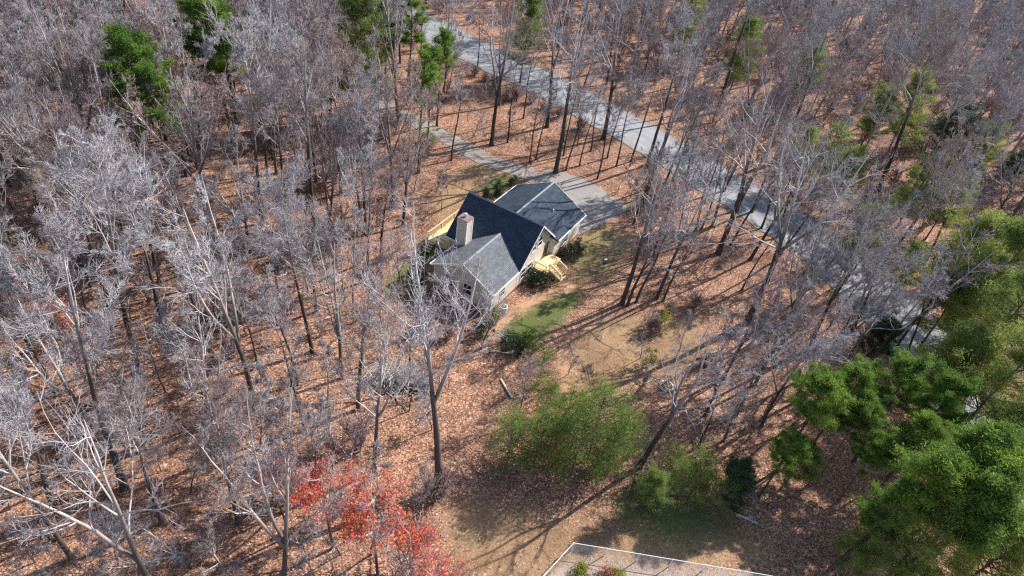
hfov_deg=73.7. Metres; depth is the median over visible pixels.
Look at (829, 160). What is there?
hardwood tree
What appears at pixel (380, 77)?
hardwood tree
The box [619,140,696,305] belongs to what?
hardwood tree
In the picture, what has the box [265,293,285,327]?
sapling
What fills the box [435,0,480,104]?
hardwood tree
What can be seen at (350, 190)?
hardwood tree
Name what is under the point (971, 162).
hardwood tree
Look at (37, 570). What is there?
sapling
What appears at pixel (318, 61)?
hardwood tree
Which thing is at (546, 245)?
door
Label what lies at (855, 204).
hardwood tree
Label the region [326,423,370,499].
sapling
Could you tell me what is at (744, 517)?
fallen log
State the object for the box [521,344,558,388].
young tree
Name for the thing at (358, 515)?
maple tree
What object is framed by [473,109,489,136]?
sapling
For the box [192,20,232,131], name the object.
hardwood tree
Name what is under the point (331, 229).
hardwood tree
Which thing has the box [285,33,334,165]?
hardwood tree
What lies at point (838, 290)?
hardwood tree
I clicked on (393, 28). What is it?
hardwood tree
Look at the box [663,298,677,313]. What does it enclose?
twiggy bush
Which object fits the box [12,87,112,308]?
hardwood tree
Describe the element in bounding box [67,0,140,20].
hardwood tree
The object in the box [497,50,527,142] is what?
hardwood tree
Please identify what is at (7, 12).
hardwood tree
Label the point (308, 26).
hardwood tree
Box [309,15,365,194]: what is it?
hardwood tree
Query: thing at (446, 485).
twiggy bush
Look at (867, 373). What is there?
pine tree
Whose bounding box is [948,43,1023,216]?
hardwood tree
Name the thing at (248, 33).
hardwood tree
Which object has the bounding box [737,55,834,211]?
hardwood tree
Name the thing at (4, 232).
hardwood tree
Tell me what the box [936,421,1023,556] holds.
pine tree
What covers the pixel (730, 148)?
hardwood tree
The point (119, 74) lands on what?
hardwood tree
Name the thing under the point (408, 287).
shrub
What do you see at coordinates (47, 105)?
hardwood tree
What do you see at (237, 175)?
hardwood tree
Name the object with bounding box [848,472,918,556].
pine tree
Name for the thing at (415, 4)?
pine tree
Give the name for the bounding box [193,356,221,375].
fallen log
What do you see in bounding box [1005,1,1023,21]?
maple tree
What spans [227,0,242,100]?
hardwood tree
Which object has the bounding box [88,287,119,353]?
sapling
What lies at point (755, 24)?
evergreen tree
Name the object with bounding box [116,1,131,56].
hardwood tree
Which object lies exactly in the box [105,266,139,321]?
sapling
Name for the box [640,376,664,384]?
fallen log
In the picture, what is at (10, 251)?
hardwood tree
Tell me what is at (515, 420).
young tree
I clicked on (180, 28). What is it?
hardwood tree
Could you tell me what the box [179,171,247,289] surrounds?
hardwood tree
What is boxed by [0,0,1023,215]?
woods
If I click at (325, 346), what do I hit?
sapling
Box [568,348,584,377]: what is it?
sapling
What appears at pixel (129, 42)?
pine tree
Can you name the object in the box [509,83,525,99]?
twiggy bush
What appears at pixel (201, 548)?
sapling
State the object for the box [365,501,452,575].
maple tree
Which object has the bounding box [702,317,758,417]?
hardwood tree
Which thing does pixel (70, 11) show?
hardwood tree
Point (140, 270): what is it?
sapling
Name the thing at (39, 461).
hardwood tree
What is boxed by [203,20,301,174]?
hardwood tree
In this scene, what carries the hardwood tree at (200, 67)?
on the ground
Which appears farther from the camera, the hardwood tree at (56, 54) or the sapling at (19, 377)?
the hardwood tree at (56, 54)
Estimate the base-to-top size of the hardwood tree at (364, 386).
19.331 m
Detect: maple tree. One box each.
[0,263,50,356]
[0,329,6,398]
[17,289,109,375]
[248,448,296,510]
[284,451,369,550]
[316,463,421,575]
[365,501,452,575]
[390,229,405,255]
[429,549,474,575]
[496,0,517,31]
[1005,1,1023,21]
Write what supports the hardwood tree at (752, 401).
on the ground
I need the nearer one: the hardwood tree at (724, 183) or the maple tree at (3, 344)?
the maple tree at (3, 344)
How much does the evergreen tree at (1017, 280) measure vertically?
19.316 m
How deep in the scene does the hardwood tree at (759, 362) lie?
60.63 m
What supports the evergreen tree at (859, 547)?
on the ground
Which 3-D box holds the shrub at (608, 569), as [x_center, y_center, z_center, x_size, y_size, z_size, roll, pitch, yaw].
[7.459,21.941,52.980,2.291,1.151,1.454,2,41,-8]
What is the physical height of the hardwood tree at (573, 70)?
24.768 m
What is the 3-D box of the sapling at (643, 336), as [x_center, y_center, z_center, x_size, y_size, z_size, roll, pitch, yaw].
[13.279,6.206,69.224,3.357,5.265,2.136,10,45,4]
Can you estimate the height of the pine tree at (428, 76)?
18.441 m
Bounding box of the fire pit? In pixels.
[659,380,673,391]
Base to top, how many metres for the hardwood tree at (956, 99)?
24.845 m
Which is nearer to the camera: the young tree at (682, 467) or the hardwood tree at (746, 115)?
the young tree at (682, 467)
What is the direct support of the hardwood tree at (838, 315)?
on the ground
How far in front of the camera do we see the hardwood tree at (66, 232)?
41.19 m
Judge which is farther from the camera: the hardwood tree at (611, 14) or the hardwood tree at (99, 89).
the hardwood tree at (611, 14)
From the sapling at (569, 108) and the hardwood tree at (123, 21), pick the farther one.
the sapling at (569, 108)
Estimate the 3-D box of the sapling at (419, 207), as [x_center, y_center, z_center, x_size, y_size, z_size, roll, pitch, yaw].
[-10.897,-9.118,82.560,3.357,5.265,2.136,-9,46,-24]
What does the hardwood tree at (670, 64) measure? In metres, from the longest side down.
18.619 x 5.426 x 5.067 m
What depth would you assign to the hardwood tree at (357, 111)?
71.55 m
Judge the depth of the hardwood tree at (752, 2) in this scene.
112.72 m
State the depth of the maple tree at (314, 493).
46.76 m
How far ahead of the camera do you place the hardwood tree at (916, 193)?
78.55 m
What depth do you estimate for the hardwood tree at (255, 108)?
76.57 m
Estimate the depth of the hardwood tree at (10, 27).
70.35 m
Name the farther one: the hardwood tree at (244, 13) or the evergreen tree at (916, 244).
the hardwood tree at (244, 13)
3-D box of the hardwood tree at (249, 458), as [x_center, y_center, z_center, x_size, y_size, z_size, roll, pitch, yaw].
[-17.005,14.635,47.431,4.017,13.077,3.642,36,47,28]
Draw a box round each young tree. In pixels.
[483,393,546,483]
[503,398,572,480]
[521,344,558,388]
[525,372,595,453]
[527,374,566,423]
[527,414,578,481]
[528,386,613,481]
[539,397,626,493]
[551,371,656,480]
[581,416,637,498]
[596,398,666,474]
[650,432,695,481]
[652,449,699,506]
[673,441,728,506]
[693,468,740,520]
[800,117,857,196]
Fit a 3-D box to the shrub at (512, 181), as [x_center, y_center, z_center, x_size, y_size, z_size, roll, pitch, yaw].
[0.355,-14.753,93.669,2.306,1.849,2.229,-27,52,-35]
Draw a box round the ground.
[0,0,1023,575]
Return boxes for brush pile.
[348,352,449,410]
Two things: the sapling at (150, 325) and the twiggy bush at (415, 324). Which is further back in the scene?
the twiggy bush at (415, 324)
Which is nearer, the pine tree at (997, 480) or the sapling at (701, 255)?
the pine tree at (997, 480)
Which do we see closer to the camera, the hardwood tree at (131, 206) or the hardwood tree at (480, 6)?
the hardwood tree at (131, 206)
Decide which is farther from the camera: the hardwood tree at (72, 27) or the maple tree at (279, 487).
the hardwood tree at (72, 27)
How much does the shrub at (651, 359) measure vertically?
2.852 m
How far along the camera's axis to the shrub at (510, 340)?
69.29 m
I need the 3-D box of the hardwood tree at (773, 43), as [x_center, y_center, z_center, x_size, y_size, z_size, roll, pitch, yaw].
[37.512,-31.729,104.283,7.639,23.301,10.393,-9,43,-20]
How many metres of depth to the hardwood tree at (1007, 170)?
93.38 m
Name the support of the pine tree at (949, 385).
on the ground
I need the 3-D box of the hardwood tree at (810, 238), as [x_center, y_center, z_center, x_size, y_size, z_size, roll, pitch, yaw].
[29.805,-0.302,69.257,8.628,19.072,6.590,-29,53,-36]
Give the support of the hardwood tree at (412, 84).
on the ground
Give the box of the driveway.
[353,95,545,182]
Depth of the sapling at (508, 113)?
104.47 m
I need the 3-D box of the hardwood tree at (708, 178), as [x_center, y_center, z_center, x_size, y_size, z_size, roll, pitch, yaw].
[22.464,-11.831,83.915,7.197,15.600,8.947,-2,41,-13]
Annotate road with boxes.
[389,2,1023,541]
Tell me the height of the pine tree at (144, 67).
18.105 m
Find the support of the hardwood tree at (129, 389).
on the ground
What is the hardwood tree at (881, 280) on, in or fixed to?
on the ground
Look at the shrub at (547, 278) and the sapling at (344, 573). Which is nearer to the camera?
the sapling at (344, 573)
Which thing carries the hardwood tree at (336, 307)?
on the ground
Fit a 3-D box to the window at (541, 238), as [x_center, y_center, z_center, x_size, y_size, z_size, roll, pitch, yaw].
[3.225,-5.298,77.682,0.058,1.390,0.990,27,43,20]
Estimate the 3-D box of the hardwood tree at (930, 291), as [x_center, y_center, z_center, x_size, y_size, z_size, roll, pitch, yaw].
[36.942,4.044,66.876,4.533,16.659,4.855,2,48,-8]
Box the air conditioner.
[499,304,508,314]
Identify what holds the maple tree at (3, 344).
on the ground
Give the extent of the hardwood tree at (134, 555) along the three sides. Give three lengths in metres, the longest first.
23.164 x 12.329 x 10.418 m
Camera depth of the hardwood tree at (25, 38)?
82.23 m
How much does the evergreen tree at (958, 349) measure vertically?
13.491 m
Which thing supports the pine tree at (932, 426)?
on the ground
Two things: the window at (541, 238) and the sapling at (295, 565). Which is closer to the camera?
the sapling at (295, 565)
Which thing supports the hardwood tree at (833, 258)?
on the ground
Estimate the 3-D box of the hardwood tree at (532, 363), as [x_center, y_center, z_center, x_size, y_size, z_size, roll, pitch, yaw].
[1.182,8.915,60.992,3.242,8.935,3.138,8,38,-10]
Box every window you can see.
[444,273,452,286]
[463,283,471,295]
[499,288,504,298]
[519,266,525,280]
[526,260,532,273]
[537,235,542,247]
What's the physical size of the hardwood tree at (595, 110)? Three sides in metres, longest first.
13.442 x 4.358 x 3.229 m
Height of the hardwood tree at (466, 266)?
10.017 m
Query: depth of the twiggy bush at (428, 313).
70.51 m
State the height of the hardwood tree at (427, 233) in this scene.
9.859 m
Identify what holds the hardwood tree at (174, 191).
on the ground
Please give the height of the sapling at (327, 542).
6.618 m
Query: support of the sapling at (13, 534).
on the ground
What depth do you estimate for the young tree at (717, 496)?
56.66 m
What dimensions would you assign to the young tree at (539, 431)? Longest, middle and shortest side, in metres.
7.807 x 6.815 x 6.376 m
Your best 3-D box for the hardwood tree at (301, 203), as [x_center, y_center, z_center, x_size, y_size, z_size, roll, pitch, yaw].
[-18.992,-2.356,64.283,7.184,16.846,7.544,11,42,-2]
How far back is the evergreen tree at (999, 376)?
58.84 m
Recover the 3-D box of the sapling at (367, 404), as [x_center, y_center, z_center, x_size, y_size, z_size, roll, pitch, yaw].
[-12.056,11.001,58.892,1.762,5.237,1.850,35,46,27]
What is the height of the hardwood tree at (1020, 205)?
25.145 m
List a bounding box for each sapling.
[0,467,10,509]
[0,511,50,562]
[1,356,29,410]
[4,544,63,575]
[18,269,67,325]
[20,284,61,348]
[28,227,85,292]
[30,226,80,290]
[31,418,134,524]
[41,375,77,416]
[59,341,92,372]
[62,323,127,386]
[67,529,107,575]
[79,502,139,564]
[82,507,140,575]
[83,409,111,453]
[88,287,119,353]
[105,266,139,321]
[111,233,136,276]
[118,362,152,419]
[125,314,173,392]
[127,516,191,568]
[135,262,166,305]
[139,435,161,471]
[144,317,174,351]
[157,338,186,373]
[177,435,222,495]
[188,522,248,575]
[197,337,244,378]
[202,434,240,473]
[224,284,251,334]
[236,232,253,274]
[241,351,298,416]
[244,362,279,448]
[250,275,266,307]
[262,281,294,344]
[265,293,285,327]
[267,448,282,476]
[273,235,330,296]
[279,529,315,575]
[292,239,307,285]
[299,379,345,453]
[302,519,355,568]
[314,227,354,300]
[316,336,345,399]
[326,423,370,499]
[331,315,346,343]
[334,563,362,575]
[349,488,396,555]
[361,393,382,424]
[364,439,392,487]
[407,463,435,511]
[410,196,433,223]
[412,391,437,432]
[416,395,431,424]
[434,169,448,210]
[437,169,447,192]
[441,350,456,390]
[466,89,475,120]
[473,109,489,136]
[478,173,495,188]
[481,79,490,104]
[507,105,515,125]
[557,106,574,141]
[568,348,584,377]
[579,362,595,388]
[611,232,621,261]
[618,156,634,189]
[627,330,660,358]
[628,169,642,197]
[630,365,650,390]
[669,309,697,358]
[677,249,692,265]
[697,246,705,268]
[722,240,738,274]
[768,260,789,299]
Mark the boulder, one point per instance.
(424, 383)
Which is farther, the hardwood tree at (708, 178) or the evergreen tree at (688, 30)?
the evergreen tree at (688, 30)
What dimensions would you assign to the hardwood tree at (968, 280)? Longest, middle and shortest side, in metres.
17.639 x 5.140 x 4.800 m
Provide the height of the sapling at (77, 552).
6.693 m
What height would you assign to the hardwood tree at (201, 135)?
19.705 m
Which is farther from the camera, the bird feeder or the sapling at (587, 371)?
the bird feeder
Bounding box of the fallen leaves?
[0,46,1022,575]
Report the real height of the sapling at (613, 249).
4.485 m
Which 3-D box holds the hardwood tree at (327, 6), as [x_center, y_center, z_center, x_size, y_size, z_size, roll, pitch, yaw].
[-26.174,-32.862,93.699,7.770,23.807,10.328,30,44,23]
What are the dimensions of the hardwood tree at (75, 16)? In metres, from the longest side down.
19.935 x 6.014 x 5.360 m
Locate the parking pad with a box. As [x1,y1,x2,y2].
[539,170,627,235]
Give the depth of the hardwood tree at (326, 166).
76.58 m
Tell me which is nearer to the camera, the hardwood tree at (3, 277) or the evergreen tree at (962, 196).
the hardwood tree at (3, 277)
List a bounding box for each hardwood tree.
[0,0,23,96]
[0,0,44,116]
[0,0,85,125]
[0,0,120,182]
[0,12,58,147]
[0,18,53,143]
[0,21,53,195]
[0,69,50,225]
[0,71,75,262]
[0,82,16,214]
[0,129,9,238]
[0,157,32,261]
[0,161,11,187]
[0,182,136,492]
[0,186,30,306]
[0,215,32,353]
[0,258,97,434]
[0,262,58,396]
[0,338,125,519]
[0,360,49,469]
[0,363,212,575]
[0,384,76,561]
[0,455,47,528]
[1,0,17,41]
[11,0,78,171]
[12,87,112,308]
[14,0,42,58]
[17,131,92,287]
[18,72,91,225]
[23,0,107,107]
[27,104,170,377]
[33,209,91,329]
[34,0,113,149]
[37,2,67,83]
[42,0,97,95]
[53,0,112,104]
[57,7,162,208]
[62,21,129,137]
[63,307,147,443]
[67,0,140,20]
[67,0,146,152]
[73,0,147,137]
[75,115,136,251]
[76,145,165,334]
[78,365,183,525]
[82,109,165,282]
[88,0,134,56]
[96,13,155,167]
[110,50,248,237]
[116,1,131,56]
[117,0,172,101]
[119,0,192,140]
[121,215,209,345]
[124,0,159,38]
[124,0,192,161]
[134,0,221,177]
[134,173,258,411]
[145,7,181,75]
[145,60,239,215]
[149,148,199,266]
[151,299,203,398]
[161,4,202,134]
[162,304,264,463]
[163,0,209,102]
[168,346,268,525]
[174,0,221,112]
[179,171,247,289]
[191,340,365,575]
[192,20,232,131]
[192,122,265,253]
[197,0,293,224]
[198,0,237,119]
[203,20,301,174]
[209,0,292,129]
[212,257,257,361]
[221,200,306,296]
[223,0,268,64]
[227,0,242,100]
[227,0,298,159]
[230,0,268,86]
[230,32,314,233]
[233,25,290,189]
[234,137,319,353]
[236,263,298,385]
[236,434,295,537]
[238,296,309,426]
[241,149,309,274]
[242,0,304,101]
[254,0,303,134]
[256,0,306,109]
[256,0,343,262]
[256,6,331,181]
[264,274,425,475]
[269,185,349,312]
[271,93,353,218]
[276,80,313,197]
[281,0,320,95]
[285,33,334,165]
[285,219,391,379]
[291,0,356,131]
[291,95,361,221]
[292,11,342,147]
[293,398,335,475]
[299,0,315,62]
[301,0,353,116]
[304,212,332,288]
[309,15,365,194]
[316,3,355,98]
[326,87,379,215]
[332,205,375,323]
[333,4,359,75]
[333,49,373,189]
[334,111,408,282]
[336,55,389,235]
[344,211,420,411]
[352,22,436,209]
[354,194,511,494]
[357,269,395,359]
[362,135,426,258]
[364,0,416,125]
[381,219,417,301]
[382,55,447,226]
[382,284,450,378]
[384,0,403,81]
[398,0,412,63]
[402,228,447,300]
[405,5,429,82]
[405,355,427,410]
[413,140,431,192]
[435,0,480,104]
[444,243,484,319]
[447,52,473,160]
[450,31,464,80]
[470,0,489,65]
[472,0,542,145]
[478,282,512,349]
[481,0,526,105]
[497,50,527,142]
[510,349,548,412]
[521,75,551,161]
[522,26,547,118]
[530,0,589,127]
[531,70,563,159]
[543,0,611,173]
[562,61,590,155]
[565,67,602,170]
[570,85,590,146]
[576,0,658,140]
[576,29,616,110]
[578,81,610,165]
[588,63,613,151]
[593,0,628,84]
[596,71,635,178]
[604,65,637,158]
[615,70,651,166]
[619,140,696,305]
[624,195,688,306]
[630,53,682,161]
[633,140,673,224]
[634,166,713,302]
[635,302,756,469]
[638,0,676,98]
[639,187,675,254]
[640,17,717,207]
[645,0,709,166]
[652,139,695,256]
[654,161,761,299]
[661,92,721,191]
[662,199,715,301]
[664,125,736,243]
[671,58,731,180]
[675,130,709,227]
[678,0,723,104]
[678,126,720,210]
[682,85,718,191]
[687,379,748,447]
[688,56,803,255]
[694,103,767,227]
[700,123,749,228]
[702,88,741,204]
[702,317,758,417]
[704,100,763,186]
[705,117,907,324]
[715,0,764,110]
[716,347,776,442]
[720,251,818,380]
[721,276,829,385]
[723,58,808,191]
[728,142,806,245]
[730,2,798,134]
[735,299,827,416]
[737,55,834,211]
[739,88,814,212]
[741,199,795,290]
[746,325,858,427]
[748,118,855,260]
[760,116,813,228]
[763,35,817,129]
[773,157,842,263]
[775,108,845,238]
[775,197,844,359]
[777,296,875,424]
[778,146,880,255]
[778,219,856,329]
[779,0,877,161]
[789,291,858,403]
[792,173,899,304]
[800,25,870,145]
[800,170,863,280]
[809,173,916,351]
[817,225,947,370]
[820,90,866,162]
[821,163,886,256]
[826,248,887,329]
[833,200,910,300]
[836,272,920,371]
[845,183,932,282]
[846,208,931,329]
[855,75,915,170]
[869,0,985,203]
[869,274,950,361]
[880,101,995,270]
[889,248,1022,340]
[891,214,996,356]
[891,238,953,351]
[908,35,997,198]
[925,141,996,261]
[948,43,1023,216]
[980,136,1023,211]
[996,196,1023,239]
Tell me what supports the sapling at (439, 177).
on the ground
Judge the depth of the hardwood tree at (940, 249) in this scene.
66.84 m
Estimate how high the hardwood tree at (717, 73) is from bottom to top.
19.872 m
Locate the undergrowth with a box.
[0,0,1023,575]
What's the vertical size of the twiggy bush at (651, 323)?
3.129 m
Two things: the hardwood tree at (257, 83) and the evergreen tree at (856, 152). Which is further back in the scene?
the evergreen tree at (856, 152)
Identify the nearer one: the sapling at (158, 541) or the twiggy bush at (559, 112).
the sapling at (158, 541)
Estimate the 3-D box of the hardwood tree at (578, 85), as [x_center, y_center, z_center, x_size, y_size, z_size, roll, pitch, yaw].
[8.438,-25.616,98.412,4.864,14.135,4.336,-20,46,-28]
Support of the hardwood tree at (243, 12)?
on the ground
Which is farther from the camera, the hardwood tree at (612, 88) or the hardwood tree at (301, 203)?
the hardwood tree at (612, 88)
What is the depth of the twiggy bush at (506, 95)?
112.58 m
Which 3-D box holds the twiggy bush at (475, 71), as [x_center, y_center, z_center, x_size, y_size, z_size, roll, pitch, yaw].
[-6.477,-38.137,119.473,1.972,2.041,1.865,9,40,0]
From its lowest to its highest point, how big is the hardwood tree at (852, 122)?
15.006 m
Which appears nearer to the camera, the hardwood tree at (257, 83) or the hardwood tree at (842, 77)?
the hardwood tree at (257, 83)
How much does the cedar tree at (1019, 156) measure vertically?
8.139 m
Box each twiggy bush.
[404,311,431,334]
[413,453,463,501]
[417,305,438,325]
[437,318,459,339]
[470,65,480,74]
[481,71,489,80]
[488,70,498,85]
[501,87,511,101]
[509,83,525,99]
[524,88,539,103]
[555,103,564,118]
[573,114,588,130]
[642,305,666,332]
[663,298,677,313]
[687,288,707,308]
[697,348,716,367]
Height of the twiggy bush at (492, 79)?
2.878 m
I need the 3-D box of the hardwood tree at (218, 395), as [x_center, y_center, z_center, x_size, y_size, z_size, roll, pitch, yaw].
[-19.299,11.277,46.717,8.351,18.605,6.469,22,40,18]
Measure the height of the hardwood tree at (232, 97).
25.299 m
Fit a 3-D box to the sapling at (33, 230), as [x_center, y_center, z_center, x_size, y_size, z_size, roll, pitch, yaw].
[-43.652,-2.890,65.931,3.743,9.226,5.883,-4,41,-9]
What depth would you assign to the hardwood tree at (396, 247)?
69.74 m
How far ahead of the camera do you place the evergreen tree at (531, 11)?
112.43 m
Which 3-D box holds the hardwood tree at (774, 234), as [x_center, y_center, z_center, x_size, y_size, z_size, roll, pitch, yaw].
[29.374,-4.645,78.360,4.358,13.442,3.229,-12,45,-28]
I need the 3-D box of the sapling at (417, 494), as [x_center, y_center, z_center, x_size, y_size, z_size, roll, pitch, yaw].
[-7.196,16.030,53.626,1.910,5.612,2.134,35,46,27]
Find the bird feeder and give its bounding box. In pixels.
[601,259,607,267]
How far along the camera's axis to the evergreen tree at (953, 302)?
71.50 m
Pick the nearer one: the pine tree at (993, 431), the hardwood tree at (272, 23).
the pine tree at (993, 431)
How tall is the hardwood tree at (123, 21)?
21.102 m
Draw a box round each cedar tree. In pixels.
[703,452,762,515]
[853,310,904,360]
[901,95,988,182]
[994,149,1023,191]
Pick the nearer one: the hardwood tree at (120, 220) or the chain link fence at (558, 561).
the chain link fence at (558, 561)
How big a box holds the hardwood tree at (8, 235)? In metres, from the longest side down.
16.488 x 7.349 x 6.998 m
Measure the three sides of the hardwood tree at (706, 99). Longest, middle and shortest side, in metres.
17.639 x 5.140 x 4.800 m
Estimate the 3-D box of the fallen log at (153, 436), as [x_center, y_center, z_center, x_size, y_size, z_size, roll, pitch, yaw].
[-29.804,12.325,57.408,0.482,0.311,1.972,36,47,28]
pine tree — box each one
[89,22,175,183]
[96,49,188,200]
[163,0,249,143]
[199,19,251,156]
[365,0,409,101]
[393,0,431,105]
[403,42,446,173]
[419,25,461,125]
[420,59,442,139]
[757,422,816,497]
[775,361,859,472]
[802,349,892,441]
[817,389,894,479]
[834,437,981,565]
[836,424,901,502]
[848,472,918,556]
[852,345,939,462]
[866,407,957,501]
[880,413,1023,543]
[886,358,985,477]
[897,478,1023,571]
[906,464,1022,565]
[933,436,1023,548]
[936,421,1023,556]
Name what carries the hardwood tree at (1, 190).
on the ground
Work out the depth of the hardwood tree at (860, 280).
74.11 m
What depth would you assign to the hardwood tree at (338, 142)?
73.39 m
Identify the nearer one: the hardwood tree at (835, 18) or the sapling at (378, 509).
the sapling at (378, 509)
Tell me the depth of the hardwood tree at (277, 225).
65.40 m
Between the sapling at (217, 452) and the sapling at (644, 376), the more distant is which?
the sapling at (644, 376)
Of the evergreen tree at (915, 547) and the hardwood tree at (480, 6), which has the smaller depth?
the evergreen tree at (915, 547)
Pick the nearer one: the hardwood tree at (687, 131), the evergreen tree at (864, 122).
the hardwood tree at (687, 131)
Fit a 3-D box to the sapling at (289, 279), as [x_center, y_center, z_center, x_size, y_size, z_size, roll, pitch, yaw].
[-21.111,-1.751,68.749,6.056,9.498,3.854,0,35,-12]
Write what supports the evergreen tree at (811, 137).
on the ground
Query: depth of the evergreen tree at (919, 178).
93.17 m
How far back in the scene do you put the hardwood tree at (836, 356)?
60.83 m
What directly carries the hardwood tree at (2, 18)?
on the ground
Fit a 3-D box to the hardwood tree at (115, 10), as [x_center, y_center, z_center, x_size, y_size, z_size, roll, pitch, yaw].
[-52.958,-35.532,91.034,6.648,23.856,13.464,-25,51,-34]
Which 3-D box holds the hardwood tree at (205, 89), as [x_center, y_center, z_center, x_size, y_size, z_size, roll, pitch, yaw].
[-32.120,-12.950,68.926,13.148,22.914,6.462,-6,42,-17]
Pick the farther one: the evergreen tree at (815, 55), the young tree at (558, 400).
the evergreen tree at (815, 55)
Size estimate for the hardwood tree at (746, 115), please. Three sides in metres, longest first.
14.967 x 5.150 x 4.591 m
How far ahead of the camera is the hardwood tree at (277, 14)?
85.56 m
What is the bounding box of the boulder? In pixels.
[410,378,427,390]
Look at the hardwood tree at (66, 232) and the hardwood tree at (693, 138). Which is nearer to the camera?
the hardwood tree at (66, 232)
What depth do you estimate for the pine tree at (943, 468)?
45.55 m
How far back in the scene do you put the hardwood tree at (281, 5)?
80.72 m
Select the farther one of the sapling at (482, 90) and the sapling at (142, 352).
the sapling at (482, 90)
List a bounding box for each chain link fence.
[544,543,573,575]
[571,542,772,575]
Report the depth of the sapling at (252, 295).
67.78 m
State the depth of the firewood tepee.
68.53 m
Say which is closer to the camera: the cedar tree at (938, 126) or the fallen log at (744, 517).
the fallen log at (744, 517)
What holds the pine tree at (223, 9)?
on the ground
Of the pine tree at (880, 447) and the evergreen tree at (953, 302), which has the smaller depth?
the pine tree at (880, 447)
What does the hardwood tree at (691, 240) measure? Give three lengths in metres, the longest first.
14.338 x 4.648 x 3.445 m
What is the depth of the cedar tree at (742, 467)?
55.73 m
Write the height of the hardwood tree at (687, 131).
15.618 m
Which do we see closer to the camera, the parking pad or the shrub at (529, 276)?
the shrub at (529, 276)
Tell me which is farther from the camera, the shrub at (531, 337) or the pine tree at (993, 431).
the shrub at (531, 337)
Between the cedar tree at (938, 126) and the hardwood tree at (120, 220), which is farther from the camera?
the cedar tree at (938, 126)
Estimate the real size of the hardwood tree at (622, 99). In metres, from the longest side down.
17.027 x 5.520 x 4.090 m
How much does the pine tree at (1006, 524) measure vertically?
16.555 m
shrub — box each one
[396,277,421,294]
[404,260,426,280]
[421,128,436,144]
[466,314,497,338]
[480,186,490,197]
[488,305,503,322]
[492,179,505,196]
[499,328,529,357]
[506,175,520,185]
[515,325,545,355]
[523,268,543,289]
[529,270,555,291]
[558,242,580,263]
[566,236,587,254]
[571,554,593,575]
[594,563,618,575]
[606,562,628,575]
[627,469,671,511]
[640,344,657,367]
[656,304,672,334]
[681,456,719,490]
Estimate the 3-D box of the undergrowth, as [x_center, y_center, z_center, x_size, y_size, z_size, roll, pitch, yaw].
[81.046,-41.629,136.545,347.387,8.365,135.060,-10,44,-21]
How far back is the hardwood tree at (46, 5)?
79.71 m
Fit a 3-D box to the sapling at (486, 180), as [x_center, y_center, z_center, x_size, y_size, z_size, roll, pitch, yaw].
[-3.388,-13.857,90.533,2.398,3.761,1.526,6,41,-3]
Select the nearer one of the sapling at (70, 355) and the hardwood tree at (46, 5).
the sapling at (70, 355)
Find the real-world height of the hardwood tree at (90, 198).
27.501 m
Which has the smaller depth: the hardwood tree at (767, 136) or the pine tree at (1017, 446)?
the pine tree at (1017, 446)
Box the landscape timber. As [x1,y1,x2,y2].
[500,378,512,398]
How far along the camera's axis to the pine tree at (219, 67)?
81.97 m
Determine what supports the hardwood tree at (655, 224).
on the ground
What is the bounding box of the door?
[542,241,548,257]
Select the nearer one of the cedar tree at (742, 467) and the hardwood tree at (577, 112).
the cedar tree at (742, 467)
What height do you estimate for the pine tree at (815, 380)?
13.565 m
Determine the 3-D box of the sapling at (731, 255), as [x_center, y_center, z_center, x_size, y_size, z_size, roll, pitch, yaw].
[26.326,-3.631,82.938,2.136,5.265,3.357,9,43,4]
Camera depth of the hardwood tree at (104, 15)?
77.57 m
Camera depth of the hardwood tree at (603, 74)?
96.22 m
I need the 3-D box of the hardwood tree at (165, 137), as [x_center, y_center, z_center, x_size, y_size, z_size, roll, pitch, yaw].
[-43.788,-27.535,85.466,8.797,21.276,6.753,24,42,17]
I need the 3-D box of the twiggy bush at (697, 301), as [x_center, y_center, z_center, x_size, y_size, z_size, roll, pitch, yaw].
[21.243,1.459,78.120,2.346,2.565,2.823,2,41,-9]
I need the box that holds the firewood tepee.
[662,378,670,388]
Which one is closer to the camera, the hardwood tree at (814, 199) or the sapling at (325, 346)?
the sapling at (325, 346)
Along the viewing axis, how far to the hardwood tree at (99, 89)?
70.17 m
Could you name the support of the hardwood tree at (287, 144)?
on the ground
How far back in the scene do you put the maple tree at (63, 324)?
56.37 m
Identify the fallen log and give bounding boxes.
[147,429,168,440]
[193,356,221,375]
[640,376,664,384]
[736,513,763,525]
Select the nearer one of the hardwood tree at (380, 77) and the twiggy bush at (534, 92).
the hardwood tree at (380, 77)
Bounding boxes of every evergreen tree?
[330,0,401,121]
[496,0,554,82]
[633,459,674,512]
[663,0,707,65]
[718,13,767,92]
[759,432,829,490]
[765,38,831,106]
[778,121,826,193]
[823,142,877,206]
[828,483,909,575]
[835,200,893,266]
[847,478,983,575]
[853,79,901,146]
[880,237,929,299]
[882,149,951,227]
[887,67,937,153]
[890,499,1023,575]
[894,315,1015,412]
[901,199,1021,316]
[904,246,1010,346]
[915,171,982,239]
[918,258,1023,385]
[922,317,1023,443]
[931,211,1023,331]
[949,118,1015,181]
[952,380,1023,498]
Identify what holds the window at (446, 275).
in the house
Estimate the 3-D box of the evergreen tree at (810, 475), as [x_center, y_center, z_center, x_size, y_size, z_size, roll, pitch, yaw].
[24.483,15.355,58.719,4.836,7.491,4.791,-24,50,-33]
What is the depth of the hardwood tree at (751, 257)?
79.67 m
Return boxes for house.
[423,182,586,313]
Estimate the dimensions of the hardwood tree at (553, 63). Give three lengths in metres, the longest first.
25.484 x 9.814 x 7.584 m
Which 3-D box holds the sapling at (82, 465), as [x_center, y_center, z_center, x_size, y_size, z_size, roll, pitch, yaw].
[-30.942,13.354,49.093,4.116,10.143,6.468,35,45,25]
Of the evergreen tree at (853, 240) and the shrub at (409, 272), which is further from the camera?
the evergreen tree at (853, 240)
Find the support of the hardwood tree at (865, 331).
on the ground

